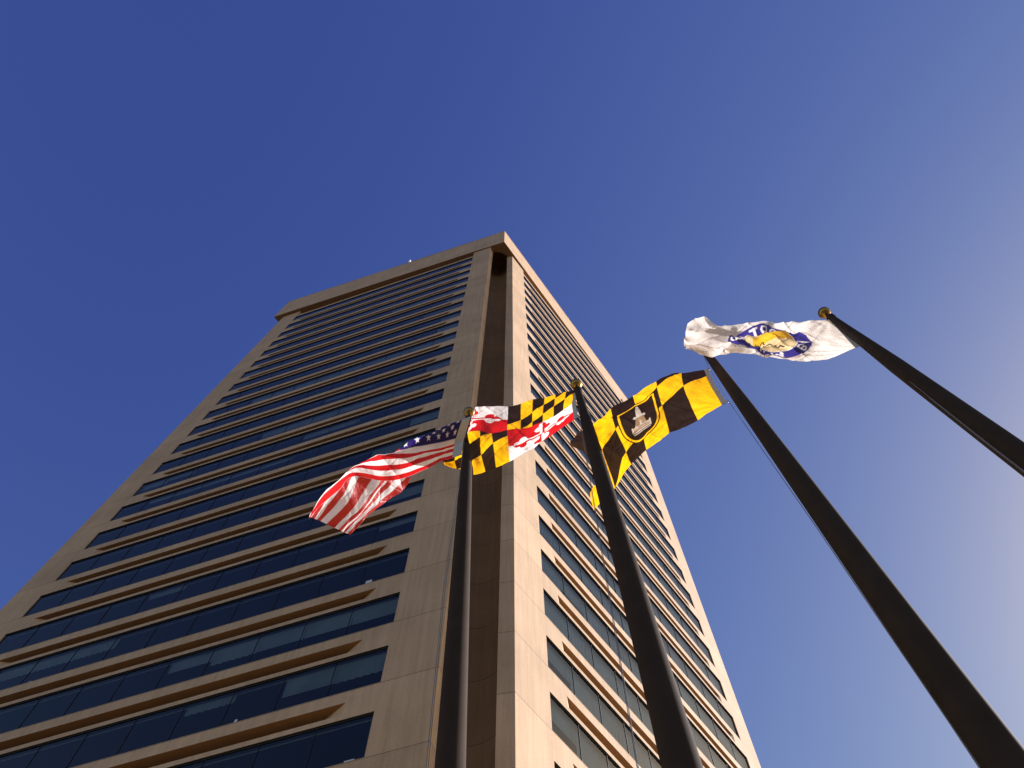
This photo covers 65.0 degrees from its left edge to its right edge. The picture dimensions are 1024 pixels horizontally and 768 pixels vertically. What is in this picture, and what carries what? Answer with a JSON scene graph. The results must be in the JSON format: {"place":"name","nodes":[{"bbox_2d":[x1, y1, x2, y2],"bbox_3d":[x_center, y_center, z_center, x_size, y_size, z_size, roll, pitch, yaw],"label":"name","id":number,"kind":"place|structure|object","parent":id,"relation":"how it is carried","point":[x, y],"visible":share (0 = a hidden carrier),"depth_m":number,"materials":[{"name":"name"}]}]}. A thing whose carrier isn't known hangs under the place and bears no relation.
{"place":"outdoors","nodes":[
{"label":"outdoors","id":0,"kind":"place"},
{"bbox_2d":[0,0,1023,767],"label":"sky","id":1,"kind":"structure","parent":0,"point":[175,175],"materials":[{"name":"blue"}]},
{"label":"pavement","id":2,"kind":"structure","parent":0,"visible":0},
{"bbox_2d":[426,407,474,767],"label":"flagpole","id":3,"kind":"object","parent":2,"relation":"on","point":[451,739],"visible":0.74,"depth_m":6.70,"materials":[{"name":"brown metal"}]},
{"bbox_2d":[309,416,470,533],"bbox_3d":[-1.502,1.089,10.489,2.292,1.316,0.971,-39,-74,13],"label":"striped flag","id":4,"kind":"object","parent":3,"relation":"attached to","point":[351,500],"visible":1,"depth_m":10.35,"materials":[{"name":"fabric"}]},
{"bbox_2d":[570,378,702,767],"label":"flagpole","id":5,"kind":"object","parent":2,"relation":"on","point":[676,746],"visible":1,"depth_m":6.07,"materials":[{"name":"brown metal"}]},
{"bbox_2d":[443,390,578,474],"bbox_3d":[0.021,0.588,10.706,1.971,1.287,0.537,-10,-70,4],"label":"quartered flag","id":6,"kind":"object","parent":5,"relation":"attached to","point":[497,436],"visible":0.93,"depth_m":10.57,"materials":[{"name":"fabric"}]},
{"bbox_2d":[703,355,1023,767],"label":"flagpole","id":7,"kind":"object","parent":2,"relation":"on","point":[984,734],"visible":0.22,"depth_m":5.31,"materials":[{"name":"brown metal"}]},
{"bbox_2d":[570,368,727,509],"bbox_3d":[1.573,0.429,9.955,2.063,1.380,0.629,-38,-74,13],"label":"checked flag","id":8,"kind":"object","parent":7,"relation":"attached to","point":[631,430],"visible":0.88,"depth_m":9.72,"materials":[{"name":"fabric"}]},
{"bbox_2d":[818,307,1023,476],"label":"flagpole","id":9,"kind":"object","parent":2,"relation":"on","point":[1003,444],"visible":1,"depth_m":7.74,"materials":[{"name":"brown metal"}]},
{"bbox_2d":[684,317,858,361],"bbox_3d":[3.170,-0.573,10.094,2.235,1.382,0.296,3,-69,-1],"label":"white flag","id":10,"kind":"object","parent":9,"relation":"hanging from","point":[810,340],"visible":0.99,"depth_m":9.99,"materials":[{"name":"fabric"}]},
{"label":"ground","id":11,"kind":"structure","parent":0,"visible":0},
{"bbox_2d":[0,231,760,767],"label":"office tower","id":12,"kind":"structure","parent":11,"relation":"on","point":[200,589],"depth_m":47.48,"materials":[{"name":"beige concrete"}]},
{"bbox_2d":[0,645,388,767],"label":"window","id":13,"kind":"structure","parent":12,"relation":"in","point":[375,663],"depth_m":34.79,"materials":[{"name":"blue glass"}]},
{"bbox_2d":[56,480,337,580],"bbox_3d":[-17.791,8.892,52.931,26.473,2.247,0.318,-17,-70,6],"label":"window","id":14,"kind":"structure","parent":12,"relation":"in","point":[333,482],"depth_m":54.18,"materials":[{"name":"blue glass"}]},
{"bbox_2d":[0,592,399,728],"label":"window","id":15,"kind":"structure","parent":12,"relation":"in","point":[385,608],"depth_m":38.46,"materials":[{"name":"blue glass"}]},
{"bbox_2d":[0,548,409,684],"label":"window","id":16,"kind":"structure","parent":12,"relation":"in","point":[99,648],"depth_m":43.24,"materials":[{"name":"blue glass"}]},
{"bbox_2d":[0,511,417,647],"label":"window","id":17,"kind":"structure","parent":12,"relation":"in","point":[413,518],"depth_m":46.56,"materials":[{"name":"blue glass"}]},
{"bbox_2d":[23,479,424,616],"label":"window","id":18,"kind":"structure","parent":12,"relation":"in","point":[417,489],"depth_m":50.30,"materials":[{"name":"blue glass"}]},
{"bbox_2d":[85,428,435,548],"bbox_3d":[-17.794,7.532,56.533,26.473,2.247,0.318,-17,-70,6],"label":"window","id":19,"kind":"structure","parent":12,"relation":"in","point":[395,447],"depth_m":57.17,"materials":[{"name":"blue glass"}]},
{"bbox_2d":[168,712,373,767],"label":"window","id":20,"kind":"structure","parent":12,"relation":"in","point":[316,729],"depth_m":31.26,"materials":[{"name":"blue glass"}]},
{"bbox_2d":[110,407,439,520],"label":"window","id":21,"kind":"structure","parent":12,"relation":"in","point":[432,415],"depth_m":61.04,"materials":[{"name":"blue glass"}]},
{"bbox_2d":[133,388,443,495],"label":"window","id":22,"kind":"structure","parent":12,"relation":"in","point":[356,421],"depth_m":64.53,"materials":[{"name":"blue glass"}]},
{"bbox_2d":[153,372,447,473],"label":"window","id":23,"kind":"structure","parent":12,"relation":"in","point":[409,389],"depth_m":67.63,"materials":[{"name":"blue glass"}]},
{"bbox_2d":[172,357,450,453],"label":"window","id":24,"kind":"structure","parent":12,"relation":"in","point":[447,362],"depth_m":71.54,"materials":[{"name":"blue glass"}]},
{"bbox_2d":[188,343,453,435],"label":"window","id":25,"kind":"structure","parent":12,"relation":"in","point":[429,352],"depth_m":75.43,"materials":[{"name":"blue glass"}]},
{"bbox_2d":[203,331,456,419],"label":"window","id":26,"kind":"structure","parent":12,"relation":"in","point":[453,336],"depth_m":78.65,"materials":[{"name":"blue glass"}]},
{"bbox_2d":[216,320,458,404],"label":"window","id":27,"kind":"structure","parent":12,"relation":"in","point":[455,325],"depth_m":82.48,"materials":[{"name":"blue glass"}]},
{"bbox_2d":[229,310,460,390],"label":"window","id":28,"kind":"structure","parent":12,"relation":"in","point":[458,314],"depth_m":86.09,"materials":[{"name":"blue glass"}]},
{"bbox_2d":[240,300,463,378],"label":"window","id":29,"kind":"structure","parent":12,"relation":"in","point":[463,300],"depth_m":89.82,"materials":[{"name":"blue glass"}]},
{"bbox_2d":[251,292,464,366],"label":"window","id":30,"kind":"structure","parent":12,"relation":"in","point":[309,344],"depth_m":93.39,"materials":[{"name":"blue glass"}]},
{"bbox_2d":[260,284,466,356],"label":"window","id":31,"kind":"structure","parent":12,"relation":"in","point":[465,284],"depth_m":96.55,"materials":[{"name":"blue glass"}]},
{"bbox_2d":[269,277,468,346],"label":"window","id":32,"kind":"structure","parent":12,"relation":"in","point":[466,277],"depth_m":100.59,"materials":[{"name":"blue glass"}]},
{"bbox_2d":[277,270,469,337],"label":"window","id":33,"kind":"structure","parent":12,"relation":"in","point":[468,270],"depth_m":103.90,"materials":[{"name":"blue glass"}]},
{"bbox_2d":[285,263,471,328],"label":"window","id":34,"kind":"structure","parent":12,"relation":"in","point":[471,263],"depth_m":107.71,"materials":[{"name":"blue glass"}]},
{"bbox_2d":[293,257,472,320],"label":"window","id":35,"kind":"structure","parent":12,"relation":"in","point":[341,302],"depth_m":111.86,"materials":[{"name":"blue glass"}]},
{"bbox_2d":[525,297,610,408],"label":"window","id":36,"kind":"structure","parent":12,"relation":"in","point":[556,339],"depth_m":102.71,"materials":[{"name":"grey glass"}]},
{"bbox_2d":[524,289,614,405],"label":"window","id":37,"kind":"structure","parent":12,"relation":"in","point":[584,368],"depth_m":106.50,"materials":[{"name":"grey glass"}]},
{"bbox_2d":[524,282,617,403],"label":"window","id":38,"kind":"structure","parent":12,"relation":"in","point":[582,359],"depth_m":110.27,"materials":[{"name":"grey glass"}]},
{"bbox_2d":[524,276,621,402],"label":"window","id":39,"kind":"structure","parent":12,"relation":"in","point":[524,276],"depth_m":114.15,"materials":[{"name":"grey glass"}]},
{"bbox_2d":[525,304,641,456],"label":"window","id":40,"kind":"structure","parent":12,"relation":"in","point":[579,376],"depth_m":98.84,"materials":[{"name":"grey glass"}]},
{"bbox_2d":[550,692,620,767],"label":"window","id":41,"kind":"structure","parent":12,"relation":"in","point":[586,752],"depth_m":35.55,"materials":[{"name":"grey glass"}]},
{"bbox_2d":[526,314,645,469],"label":"window","id":42,"kind":"structure","parent":12,"relation":"in","point":[548,344],"depth_m":95.10,"materials":[{"name":"grey glass"}]},
{"bbox_2d":[527,323,651,485],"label":"window","id":43,"kind":"structure","parent":12,"relation":"in","point":[527,323],"depth_m":91.43,"materials":[{"name":"grey glass"}]},
{"bbox_2d":[527,333,657,502],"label":"window","id":44,"kind":"structure","parent":12,"relation":"in","point":[551,366],"depth_m":87.56,"materials":[{"name":"grey glass"}]},
{"bbox_2d":[528,344,662,518],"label":"window","id":45,"kind":"structure","parent":12,"relation":"in","point":[540,362],"depth_m":83.92,"materials":[{"name":"grey glass"}]},
{"bbox_2d":[543,588,653,734],"bbox_3d":[8.973,20.418,44.960,0.318,2.247,24.590,-36,-73,12],"label":"window","id":46,"kind":"structure","parent":12,"relation":"in","point":[563,626],"depth_m":43.35,"materials":[{"name":"grey glass"}]},
{"bbox_2d":[529,357,669,537],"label":"window","id":47,"kind":"structure","parent":12,"relation":"in","point":[529,357],"depth_m":83.25,"materials":[{"name":"grey glass"}]},
{"bbox_2d":[529,369,676,558],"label":"window","id":48,"kind":"structure","parent":12,"relation":"in","point":[532,378],"depth_m":79.49,"materials":[{"name":"grey glass"}]},
{"bbox_2d":[546,635,660,767],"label":"window","id":49,"kind":"structure","parent":12,"relation":"in","point":[578,688],"depth_m":39.66,"materials":[{"name":"grey glass"}]},
{"bbox_2d":[530,383,684,581],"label":"window","id":50,"kind":"structure","parent":12,"relation":"in","point":[532,392],"depth_m":75.76,"materials":[{"name":"grey glass"}]},
{"bbox_2d":[531,399,693,606],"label":"window","id":51,"kind":"structure","parent":12,"relation":"in","point":[576,461],"depth_m":71.91,"materials":[{"name":"grey glass"}]},
{"bbox_2d":[544,437,702,633],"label":"window","id":52,"kind":"structure","parent":12,"relation":"in","point":[553,450],"depth_m":68.20,"materials":[{"name":"grey glass"}]},
{"bbox_2d":[534,444,713,664],"bbox_3d":[8.958,13.619,62.969,0.318,2.247,24.590,-36,-73,12],"label":"window","id":53,"kind":"structure","parent":12,"relation":"in","point":[536,448],"depth_m":63.01,"materials":[{"name":"grey glass"}]},
{"bbox_2d":[535,460,725,699],"bbox_3d":[8.961,14.978,59.367,0.318,2.247,24.590,-36,-73,12],"label":"window","id":54,"kind":"structure","parent":12,"relation":"in","point":[541,476],"depth_m":59.19,"materials":[{"name":"grey glass"}]},
{"bbox_2d":[541,549,730,767],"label":"window","id":55,"kind":"structure","parent":12,"relation":"in","point":[550,573],"depth_m":47.49,"materials":[{"name":"grey glass"}]},
{"bbox_2d":[537,486,738,737],"bbox_3d":[8.964,16.338,55.765,0.318,2.247,24.590,-36,-73,12],"label":"window","id":56,"kind":"structure","parent":12,"relation":"in","point":[540,499],"depth_m":55.67,"materials":[{"name":"grey glass"}]},
{"bbox_2d":[539,516,748,767],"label":"window","id":57,"kind":"structure","parent":12,"relation":"in","point":[543,531],"depth_m":51.83,"materials":[{"name":"grey glass"}]}
]}

